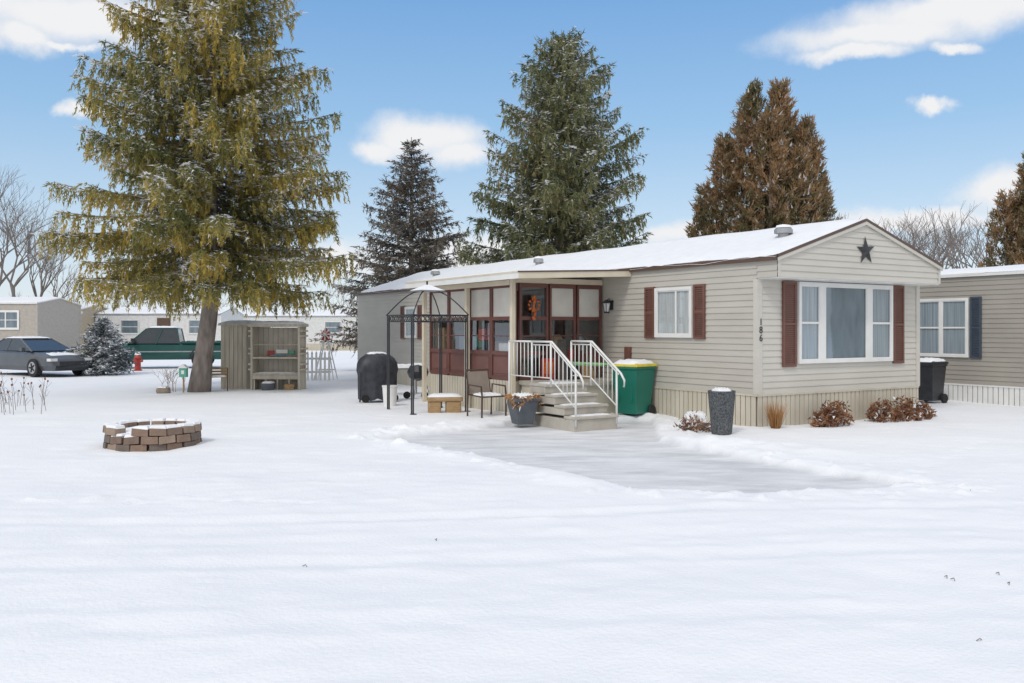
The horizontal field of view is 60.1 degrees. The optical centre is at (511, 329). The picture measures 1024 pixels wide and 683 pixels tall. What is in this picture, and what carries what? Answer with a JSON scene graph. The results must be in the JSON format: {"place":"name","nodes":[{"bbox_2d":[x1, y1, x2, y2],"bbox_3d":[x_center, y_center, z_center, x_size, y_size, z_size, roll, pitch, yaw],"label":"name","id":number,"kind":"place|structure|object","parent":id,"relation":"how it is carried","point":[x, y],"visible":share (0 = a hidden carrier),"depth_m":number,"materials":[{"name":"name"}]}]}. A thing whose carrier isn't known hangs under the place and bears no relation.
{"place":"outdoors","nodes":[
{"label":"outdoors","id":0,"kind":"place"},
{"bbox_2d":[244,316,356,316],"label":"roof","id":1,"kind":"structure","parent":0,"point":[301,316],"depth_m":72.29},
{"bbox_2d":[0,351,1023,682],"bbox_3d":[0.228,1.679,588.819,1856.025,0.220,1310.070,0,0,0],"label":"snowy ground","id":2,"kind":"structure","parent":0,"point":[648,547],"depth_m":7.01,"materials":[{"name":"white snow"}]},
{"bbox_2d":[0,371,48,414],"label":"dry weed stalks","id":3,"kind":"object","parent":2,"relation":"on","point":[42,398],"visible":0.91,"depth_m":18.84,"materials":[{"name":"brown plant"}]},
{"bbox_2d":[0,165,71,285],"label":"bare tree","id":4,"kind":"object","parent":2,"relation":"on","point":[9,251],"visible":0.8,"depth_m":54.12,"materials":[{"name":"brown plant"}]},
{"bbox_2d":[0,166,75,296],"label":"bare tree","id":5,"kind":"object","parent":2,"relation":"on","point":[18,280],"visible":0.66,"depth_m":61.35,"materials":[{"name":"brown plant"}]},
{"bbox_2d":[0,299,79,347],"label":"walls","id":6,"kind":"structure","parent":2,"relation":"on","point":[59,320],"depth_m":51.52,"materials":[{"name":"beige"}]},
{"bbox_2d":[0,310,18,329],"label":"windows","id":7,"kind":"structure","parent":6,"relation":"attached to","point":[9,319],"depth_m":49.97,"materials":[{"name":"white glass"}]},
{"bbox_2d":[0,297,58,302],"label":"roof snow","id":8,"kind":"structure","parent":6,"relation":"on","point":[21,299],"depth_m":51.01,"materials":[{"name":"white snow"}]},
{"bbox_2d":[0,297,81,306],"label":"roof","id":9,"kind":"structure","parent":6,"relation":"on","point":[63,299],"depth_m":50.20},
{"bbox_2d":[36,304,80,352],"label":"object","id":10,"kind":"object","parent":6,"relation":"attached to","point":[37,319],"visible":0.02,"depth_m":50.08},
{"bbox_2d":[0,336,91,376],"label":"parked sedan car","id":11,"kind":"object","parent":2,"relation":"on","point":[35,356],"visible":0.98,"depth_m":32.45,"materials":[{"name":"grey paint"}]},
{"bbox_2d":[12,222,80,296],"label":"bare tree","id":12,"kind":"object","parent":2,"relation":"on","point":[42,285],"visible":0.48,"depth_m":68.58,"materials":[{"name":"brown plant"}]},
{"bbox_2d":[41,261,83,297],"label":"bare tree","id":13,"kind":"object","parent":2,"relation":"on","point":[67,292],"visible":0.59,"depth_m":75.47,"materials":[{"name":"plant"}]},
{"bbox_2d":[80,303,109,354],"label":"tan house with carport","id":14,"kind":"structure","parent":2,"relation":"on","point":[88,312],"depth_m":59.04,"materials":[{"name":"beige"}]},
{"bbox_2d":[64,316,138,375],"bbox_3d":[-15.589,0.720,33.529,2.776,2.651,2.596,0,0,26],"label":"blue spruce shrub","id":15,"kind":"object","parent":2,"relation":"on","point":[100,343],"visible":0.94,"depth_m":33.28,"materials":[{"name":"green plant"}]},
{"bbox_2d":[132,352,142,370],"bbox_3d":[-15.424,1.309,36.485,0.400,0.782,0.370,0,0,0],"label":"fire hydrant","id":16,"kind":"object","parent":2,"relation":"on","point":[138,358],"visible":0.91,"depth_m":36.41,"materials":[{"name":"red metal"}]},
{"bbox_2d":[103,417,201,451],"bbox_3d":[-5.277,1.544,13.055,1.380,0.375,1.363,0,0,0],"label":"stone fire pit","id":17,"kind":"object","parent":2,"relation":"on","point":[144,435],"visible":0.98,"depth_m":12.55,"materials":[{"name":"brown stone"}]},
{"bbox_2d":[94,326,220,368],"bbox_3d":[-15.546,0.760,39.502,5.540,1.871,2.280,0,0,-13],"label":"pickup truck","id":18,"kind":"object","parent":2,"relation":"on","point":[160,343],"visible":0.51,"depth_m":38.71,"materials":[{"name":"green paint"}]},
{"bbox_2d":[156,386,170,393],"bbox_3d":[-9.377,1.653,23.806,0.394,0.302,0.329,0,0,-13],"label":"field stone","id":19,"kind":"object","parent":2,"relation":"on","point":[162,389],"visible":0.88,"depth_m":23.69,"materials":[{"name":"beige stone"}]},
{"bbox_2d":[156,369,177,391],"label":"bare shrub","id":20,"kind":"object","parent":2,"relation":"on","point":[168,379],"visible":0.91,"depth_m":24.17,"materials":[{"name":"brown plant"}]},
{"bbox_2d":[95,310,242,342],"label":"walls","id":21,"kind":"structure","parent":2,"relation":"on","point":[146,321],"depth_m":59.99,"materials":[{"name":"white"}]},
{"bbox_2d":[120,318,199,333],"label":"windows","id":22,"kind":"structure","parent":21,"relation":"attached to","point":[129,326],"depth_m":59.94,"materials":[{"name":"white glass"}]},
{"bbox_2d":[98,307,229,313],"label":"roof snow","id":23,"kind":"structure","parent":21,"relation":"on","point":[133,310],"depth_m":60.86,"materials":[{"name":"white snow"}]},
{"bbox_2d":[94,308,243,315],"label":"roof","id":24,"kind":"structure","parent":21,"relation":"on","point":[163,314],"depth_m":59.93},
{"bbox_2d":[220,315,243,340],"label":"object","id":25,"kind":"object","parent":21,"relation":"attached to","point":[220,326],"visible":0.02,"depth_m":59.97,"materials":[{"name":"white"}]},
{"bbox_2d":[164,367,185,390],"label":"bare shrub","id":26,"kind":"object","parent":2,"relation":"on","point":[172,378],"visible":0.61,"depth_m":24.70,"materials":[{"name":"brown plant"}]},
{"bbox_2d":[9,284,357,309],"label":"distant tree line","id":27,"kind":"object","parent":2,"relation":"on","point":[120,302],"visible":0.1,"depth_m":127.61,"materials":[{"name":"plant"}]},
{"bbox_2d":[178,364,188,392],"bbox_3d":[-8.903,1.370,24.000,0.260,0.860,0.180,0,0,0],"label":"garden sign","id":28,"kind":"object","parent":2,"relation":"on","point":[183,370],"visible":0.89,"depth_m":23.94,"materials":[{"name":"green wood"}]},
{"bbox_2d":[29,0,358,391],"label":"norway spruce tree","id":29,"kind":"object","parent":2,"relation":"on","point":[192,214],"visible":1,"depth_m":23.10,"materials":[{"name":"green plant"}]},
{"bbox_2d":[212,367,227,390],"bbox_3d":[-8.214,1.380,24.646,0.592,0.641,0.529,0,0,-17],"label":"garden chair","id":30,"kind":"object","parent":2,"relation":"on","point":[215,372],"visible":0.71,"depth_m":24.84,"materials":[{"name":"brown wood"}]},
{"bbox_2d":[218,320,270,388],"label":"garden shed","id":31,"kind":"structure","parent":2,"relation":"on","point":[235,350],"depth_m":25.59,"materials":[{"name":"beige wood"}]},
{"bbox_2d":[248,321,308,390],"bbox_3d":[-6.678,0.746,25.140,1.600,2.008,0.919,0,0,6],"label":"potting hutch","id":32,"kind":"object","parent":2,"relation":"on","point":[277,358],"visible":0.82,"depth_m":25.39,"materials":[{"name":"beige wood"}]},
{"bbox_2d":[244,317,357,350],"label":"walls","id":33,"kind":"structure","parent":2,"relation":"on","point":[316,326],"depth_m":72.28,"materials":[{"name":"white"}]},
{"bbox_2d":[238,310,357,315],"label":"roof snow","id":34,"kind":"structure","parent":33,"relation":"on","point":[323,313],"depth_m":73.25,"materials":[{"name":"white snow"}]},
{"bbox_2d":[272,321,340,332],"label":"windows","id":35,"kind":"structure","parent":33,"relation":"attached to","point":[331,325],"depth_m":72.16,"materials":[{"name":"white glass"}]},
{"bbox_2d":[306,344,357,350],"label":"skirting","id":36,"kind":"object","parent":33,"relation":"attached to","point":[313,347],"visible":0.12,"depth_m":72.22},
{"bbox_2d":[306,351,330,379],"bbox_3d":[-6.606,1.225,29.618,1.100,1.050,0.052,0,0,-12],"label":"white picket fence","id":37,"kind":"object","parent":2,"relation":"on","point":[324,358],"visible":0.56,"depth_m":29.63,"materials":[{"name":"white wood"}]},
{"bbox_2d":[314,328,337,379],"bbox_3d":[-6.305,0.828,30.000,0.697,1.756,0.703,0,0,0],"label":"garden windmill","id":38,"kind":"object","parent":2,"relation":"on","point":[325,333],"visible":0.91,"depth_m":29.89,"materials":[{"name":"red paint"}]},
{"bbox_2d":[356,351,398,402],"bbox_3d":[-3.224,1.107,20.985,1.028,1.186,0.641,0,0,-29],"label":"covered grill","id":39,"kind":"object","parent":2,"relation":"on","point":[371,369],"visible":0.93,"depth_m":20.70,"materials":[{"name":"fabric"}]},
{"bbox_2d":[382,385,397,405],"bbox_3d":[-2.744,1.485,19.900,0.360,0.470,0.360,0,0,0],"label":"white bucket","id":40,"kind":"object","parent":2,"relation":"on","point":[393,394],"visible":0.86,"depth_m":19.78,"materials":[{"name":"white plastic"}]},
{"bbox_2d":[309,137,474,356],"bbox_3d":[-4.270,-3.103,37.197,7.936,9.905,7.810,0,0,-39],"label":"grey spruce tree","id":41,"kind":"object","parent":2,"relation":"on","point":[396,225],"visible":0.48,"depth_m":36.50,"materials":[{"name":"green plant"}]},
{"bbox_2d":[398,364,427,392],"bbox_3d":[-2.833,1.292,23.000,1.100,0.816,0.700,0,0,-29],"label":"patio table","id":42,"kind":"object","parent":2,"relation":"on","point":[403,366],"visible":0.27,"depth_m":22.70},
{"bbox_2d":[403,363,428,398],"bbox_3d":[-2.369,1.268,22.170,0.657,0.884,0.592,0,0,0],"label":"kettle grill","id":43,"kind":"object","parent":2,"relation":"on","point":[417,375],"visible":0.66,"depth_m":21.98,"materials":[{"name":"black metal"}]},
{"bbox_2d":[386,281,469,414],"bbox_3d":[-1.777,0.340,18.542,1.380,2.720,1.380,0,0,-32],"label":"grill gazebo frame","id":44,"kind":"object","parent":2,"relation":"on","point":[427,288],"visible":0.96,"depth_m":18.40,"materials":[{"name":"black metal"}]},
{"bbox_2d":[427,393,462,412],"bbox_3d":[-1.375,1.521,18.100,0.720,0.458,0.340,0,0,-8],"label":"wooden log bench","id":45,"kind":"object","parent":2,"relation":"on","point":[452,401],"visible":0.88,"depth_m":17.96,"materials":[{"name":"beige wood"}]},
{"bbox_2d":[465,369,506,417],"bbox_3d":[-0.520,1.258,17.428,0.598,0.947,0.647,0,0,-35],"label":"patio chair","id":46,"kind":"object","parent":2,"relation":"on","point":[478,383],"visible":0.94,"depth_m":17.56,"materials":[{"name":"brown metal"}]},
{"bbox_2d":[405,269,630,413],"bbox_3d":[0.026,0.261,19.440,2.792,3.078,5.100,0,0,-32],"label":"porch enclosure","id":47,"kind":"object","parent":2,"relation":"on","point":[502,311],"visible":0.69,"depth_m":18.89,"materials":[{"name":"beige wood"}]},
{"bbox_2d":[541,339,594,379],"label":"porch boxes","id":48,"kind":"object","parent":47,"relation":"on","point":[561,344],"visible":0.69,"depth_m":18.04,"materials":[{"name":"red paint"}]},
{"bbox_2d":[566,332,608,378],"bbox_3d":[1.286,0.515,17.749,1.003,0.945,0.826,0,0,-32],"label":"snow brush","id":49,"kind":"object","parent":47,"relation":"on","point":[588,364],"visible":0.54,"depth_m":17.54,"materials":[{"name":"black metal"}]},
{"bbox_2d":[505,392,539,424],"bbox_3d":[0.191,1.434,16.200,0.500,0.572,0.500,0,0,-23],"label":"tapered planter","id":50,"kind":"object","parent":2,"relation":"on","point":[525,414],"visible":0.84,"depth_m":16.04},
{"bbox_2d":[504,391,541,410],"bbox_3d":[0.212,1.299,16.198,0.736,0.369,0.762,0,0,0],"label":"hanging mum foliage","id":51,"kind":"object","parent":50,"relation":"in","point":[510,397],"visible":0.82,"depth_m":15.97,"materials":[{"name":"brown plant"}]},
{"bbox_2d":[452,26,652,266],"bbox_3d":[1.621,-4.327,31.095,8.066,12.354,8.074,0,0,0],"label":"green spruce tree","id":52,"kind":"object","parent":2,"relation":"on","point":[548,176],"visible":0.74,"depth_m":30.08,"materials":[{"name":"green plant"}]},
{"bbox_2d":[508,340,625,431],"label":"entry steps","id":53,"kind":"structure","parent":2,"relation":"on","point":[570,405],"depth_m":16.06,"materials":[{"name":"wood"}]},
{"bbox_2d":[610,359,657,414],"bbox_3d":[2.405,1.134,17.459,0.647,1.126,0.742,0,0,43],"label":"green trash bin","id":54,"kind":"object","parent":2,"relation":"on","point":[635,395],"visible":0.95,"depth_m":17.23,"materials":[{"name":"plastic"}]},
{"bbox_2d":[357,225,940,425],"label":"walls","id":55,"kind":"structure","parent":2,"relation":"on","point":[720,355],"depth_m":16.53,"materials":[{"name":"plastic"}]},
{"bbox_2d":[602,298,612,312],"bbox_3d":[2.022,-0.509,18.688,0.215,0.318,0.150,0,0,-32],"label":"wall lantern","id":56,"kind":"object","parent":55,"relation":"attached to","point":[607,305],"depth_m":18.65,"materials":[{"name":"black metal"}]},
{"bbox_2d":[360,218,863,293],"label":"roof snow","id":57,"kind":"structure","parent":55,"relation":"on","point":[755,243],"depth_m":18.73,"materials":[{"name":"white snow"}]},
{"bbox_2d":[624,347,631,359],"bbox_3d":[2.385,1.025,18.237,0.081,1.350,0.150,0,0,-32],"label":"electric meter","id":58,"kind":"object","parent":55,"relation":"attached to","point":[627,352],"visible":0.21,"depth_m":18.19,"materials":[{"name":"brown metal"}]},
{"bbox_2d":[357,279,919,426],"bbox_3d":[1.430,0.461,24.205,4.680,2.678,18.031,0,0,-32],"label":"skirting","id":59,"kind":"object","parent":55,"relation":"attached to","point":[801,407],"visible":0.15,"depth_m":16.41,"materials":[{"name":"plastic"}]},
{"bbox_2d":[355,219,942,295],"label":"roof","id":60,"kind":"structure","parent":55,"relation":"on","point":[876,228],"depth_m":16.31,"materials":[{"name":"plastic"}]},
{"bbox_2d":[431,224,792,275],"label":"roof vents","id":61,"kind":"object","parent":60,"relation":"on","point":[783,230],"visible":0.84,"depth_m":16.46,"materials":[{"name":"grey metal"}]},
{"bbox_2d":[400,281,903,366],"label":"windows and shutters","id":62,"kind":"structure","parent":55,"relation":"attached to","point":[832,323],"depth_m":16.70,"materials":[{"name":"white glass"}]},
{"bbox_2d":[858,237,873,261],"bbox_3d":[6.485,-1.461,16.162,0.513,0.497,0.070,0,0,-32],"label":"barn star","id":63,"kind":"object","parent":55,"relation":"attached to","point":[865,250],"visible":1,"depth_m":16.15,"materials":[{"name":"black metal"}]},
{"bbox_2d":[303,490,1009,640],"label":"scattered twigs","id":64,"kind":"object","parent":2,"relation":"on","point":[944,576],"visible":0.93,"depth_m":6.04,"materials":[{"name":"brown wood"}]},
{"bbox_2d":[673,409,710,432],"bbox_3d":[3.106,1.564,15.000,0.581,0.436,0.733,0,0,-38],"label":"dried mum plant","id":65,"kind":"object","parent":2,"relation":"on","point":[684,425],"visible":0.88,"depth_m":14.93,"materials":[{"name":"brown plant"}]},
{"bbox_2d":[682,410,708,430],"bbox_3d":[3.149,1.602,15.214,0.450,0.428,0.405,0,0,0],"label":"round planter","id":66,"kind":"object","parent":2,"relation":"on","point":[700,414],"visible":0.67,"depth_m":15.06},
{"bbox_2d":[708,387,735,434],"bbox_3d":[3.444,1.330,14.550,0.450,0.780,0.450,0,0,-17],"label":"tall textured planter","id":67,"kind":"object","parent":2,"relation":"on","point":[721,404],"visible":1,"depth_m":14.39,"materials":[{"name":"grey stone"}]},
{"bbox_2d":[684,76,842,237],"bbox_3d":[9.691,-3.956,33.547,7.757,11.696,5.899,0,0,0],"label":"arborvitae tree","id":68,"kind":"object","parent":2,"relation":"on","point":[793,181],"visible":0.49,"depth_m":33.35,"materials":[{"name":"brown plant"}]},
{"bbox_2d":[808,410,828,426],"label":"dried hydrangea shrub","id":69,"kind":"object","parent":2,"relation":"on","point":[818,422],"visible":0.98,"depth_m":15.31,"materials":[{"name":"brown plant"}]},
{"bbox_2d":[813,400,851,426],"bbox_3d":[5.592,1.503,15.616,0.690,0.547,0.693,0,0,-26],"label":"dried hydrangea shrub","id":70,"kind":"object","parent":2,"relation":"on","point":[838,417],"visible":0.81,"depth_m":15.49,"materials":[{"name":"brown plant"}]},
{"bbox_2d":[820,400,854,424],"bbox_3d":[5.803,1.496,15.918,0.692,0.515,0.562,0,0,19],"label":"dried hydrangea shrub","id":71,"kind":"object","parent":2,"relation":"on","point":[843,405],"visible":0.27,"depth_m":15.85,"materials":[{"name":"brown plant"}]},
{"bbox_2d":[864,398,905,422],"bbox_3d":[6.895,1.532,16.429,0.746,0.539,0.733,0,0,43],"label":"dried hydrangea shrub","id":72,"kind":"object","parent":2,"relation":"on","point":[875,412],"visible":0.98,"depth_m":16.40,"materials":[{"name":"brown plant"}]},
{"bbox_2d":[829,207,941,250],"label":"bare tree","id":73,"kind":"object","parent":2,"relation":"on","point":[924,243],"visible":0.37,"depth_m":59.88,"materials":[{"name":"brown plant"}]},
{"bbox_2d":[885,395,924,421],"bbox_3d":[7.399,1.496,16.708,0.731,0.548,0.797,0,0,0],"label":"dried hydrangea shrub","id":74,"kind":"object","parent":2,"relation":"on","point":[910,411],"visible":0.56,"depth_m":16.58,"materials":[{"name":"brown plant"}]},
{"bbox_2d":[900,398,934,419],"bbox_3d":[7.747,1.573,17.054,0.702,0.524,0.656,0,0,0],"label":"dried hydrangea shrub","id":75,"kind":"object","parent":2,"relation":"on","point":[923,406],"visible":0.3,"depth_m":16.96,"materials":[{"name":"brown plant"}]},
{"bbox_2d":[894,217,944,254],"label":"bare tree","id":76,"kind":"object","parent":2,"relation":"on","point":[917,237],"visible":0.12,"depth_m":76.52,"materials":[{"name":"brown plant"}]},
{"bbox_2d":[874,209,972,261],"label":"bare tree","id":77,"kind":"object","parent":2,"relation":"on","point":[926,235],"visible":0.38,"depth_m":63.31,"materials":[{"name":"brown plant"}]},
{"bbox_2d":[914,398,936,416],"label":"dried hydrangea shrub","id":78,"kind":"object","parent":2,"relation":"on","point":[931,411],"visible":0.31,"depth_m":17.28,"materials":[{"name":"brown plant"}]},
{"bbox_2d":[918,357,948,402],"bbox_3d":[9.740,1.169,20.611,0.618,1.056,0.536,0,0,-32],"label":"black trash bin","id":79,"kind":"object","parent":2,"relation":"on","point":[932,378],"visible":0.9,"depth_m":20.43,"materials":[{"name":"plastic"}]},
{"bbox_2d":[913,230,961,267],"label":"bare tree","id":80,"kind":"object","parent":2,"relation":"on","point":[939,248],"visible":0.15,"depth_m":76.75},
{"bbox_2d":[902,200,978,268],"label":"bare tree","id":81,"kind":"object","parent":2,"relation":"on","point":[949,233],"visible":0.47,"depth_m":61.84,"materials":[{"name":"brown plant"}]},
{"bbox_2d":[913,225,1001,268],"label":"bare tree","id":82,"kind":"object","parent":2,"relation":"on","point":[956,266],"visible":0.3,"depth_m":79.91,"materials":[{"name":"brown plant"}]},
{"bbox_2d":[924,210,1005,268],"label":"bare tree","id":83,"kind":"object","parent":2,"relation":"on","point":[971,251],"visible":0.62,"depth_m":68.81,"materials":[{"name":"brown plant"}]},
{"bbox_2d":[920,274,1023,405],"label":"walls","id":84,"kind":"structure","parent":2,"relation":"on","point":[1000,362],"depth_m":20.26,"materials":[{"name":"grey plastic"}]},
{"bbox_2d":[920,296,981,358],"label":"windows and shutters","id":85,"kind":"structure","parent":84,"relation":"attached to","point":[944,327],"depth_m":21.09,"materials":[{"name":"white glass"}]},
{"bbox_2d":[941,264,1023,275],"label":"roof snow","id":86,"kind":"structure","parent":84,"relation":"on","point":[1019,267],"depth_m":20.90,"materials":[{"name":"white snow"}]},
{"bbox_2d":[941,270,1023,277],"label":"roof","id":87,"kind":"structure","parent":84,"relation":"on","point":[988,273],"depth_m":20.37,"materials":[{"name":"grey"}]},
{"bbox_2d":[944,383,1023,406],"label":"skirting","id":88,"kind":"object","parent":84,"relation":"attached to","point":[984,394],"visible":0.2,"depth_m":20.41,"materials":[{"name":"grey plastic"}]},
{"bbox_2d":[978,152,1023,267],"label":"arborvitae tree","id":89,"kind":"object","parent":2,"relation":"on","point":[1010,237],"visible":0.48,"depth_m":32.94,"materials":[{"name":"brown plant"}]},
{"bbox_2d":[0,0,1023,309],"label":"sky","id":90,"kind":"structure","parent":0,"point":[914,104],"materials":[{"name":"blue"}]},
{"bbox_2d":[763,399,788,428],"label":"ornamental grass","id":91,"kind":"object","parent":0,"point":[775,417],"depth_m":15.13,"materials":[{"name":"brown plant"}]}
]}

